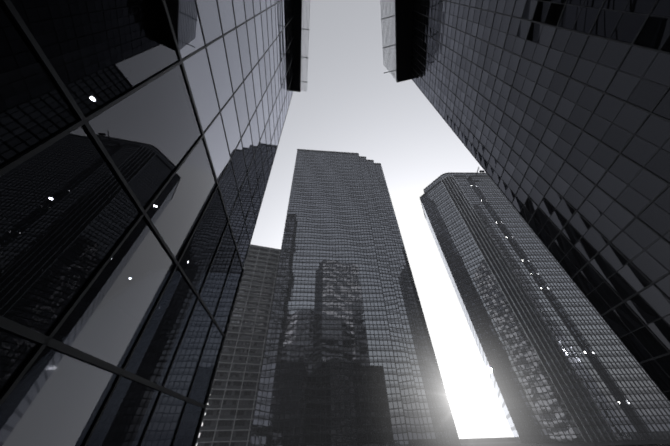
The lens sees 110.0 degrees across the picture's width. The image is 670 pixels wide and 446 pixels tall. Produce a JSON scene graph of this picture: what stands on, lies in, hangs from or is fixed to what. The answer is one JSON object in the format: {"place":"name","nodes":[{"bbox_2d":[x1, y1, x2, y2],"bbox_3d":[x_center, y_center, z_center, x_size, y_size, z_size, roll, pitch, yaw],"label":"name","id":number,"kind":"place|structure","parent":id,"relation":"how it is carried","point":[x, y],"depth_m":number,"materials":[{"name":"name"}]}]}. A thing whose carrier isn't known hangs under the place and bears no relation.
{"place":"outdoors","nodes":[
{"label":"outdoors","id":0,"kind":"place"},
{"bbox_2d":[196,0,513,445],"label":"sky","id":1,"kind":"structure","parent":0,"point":[349,103],"materials":[{"name":"white"}]},
{"bbox_2d":[459,437,669,445],"bbox_3d":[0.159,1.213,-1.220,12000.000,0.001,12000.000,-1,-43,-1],"label":"ground","id":2,"kind":"structure","parent":0,"point":[480,440],"depth_m":218.03,"materials":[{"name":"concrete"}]},
{"bbox_2d":[0,0,309,445],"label":"glass building","id":3,"kind":"structure","parent":2,"relation":"on","point":[139,141],"depth_m":4.80,"materials":[{"name":"grey glass"}]},
{"bbox_2d":[196,244,280,445],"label":"skyscraper","id":4,"kind":"structure","parent":2,"relation":"on","point":[229,415],"depth_m":100.12,"materials":[{"name":"grey"}]},
{"bbox_2d":[248,149,460,445],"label":"glass skyscraper","id":5,"kind":"structure","parent":2,"relation":"on","point":[349,358],"depth_m":87.94,"materials":[{"name":"grey glass"}]},
{"bbox_2d":[380,0,669,401],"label":"glass building","id":6,"kind":"structure","parent":2,"relation":"on","point":[555,115],"depth_m":10.32,"materials":[{"name":"grey glass"}]},
{"bbox_2d":[420,167,669,442],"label":"glass skyscraper","id":7,"kind":"structure","parent":2,"relation":"on","point":[561,363],"depth_m":92.66,"materials":[{"name":"grey glass"}]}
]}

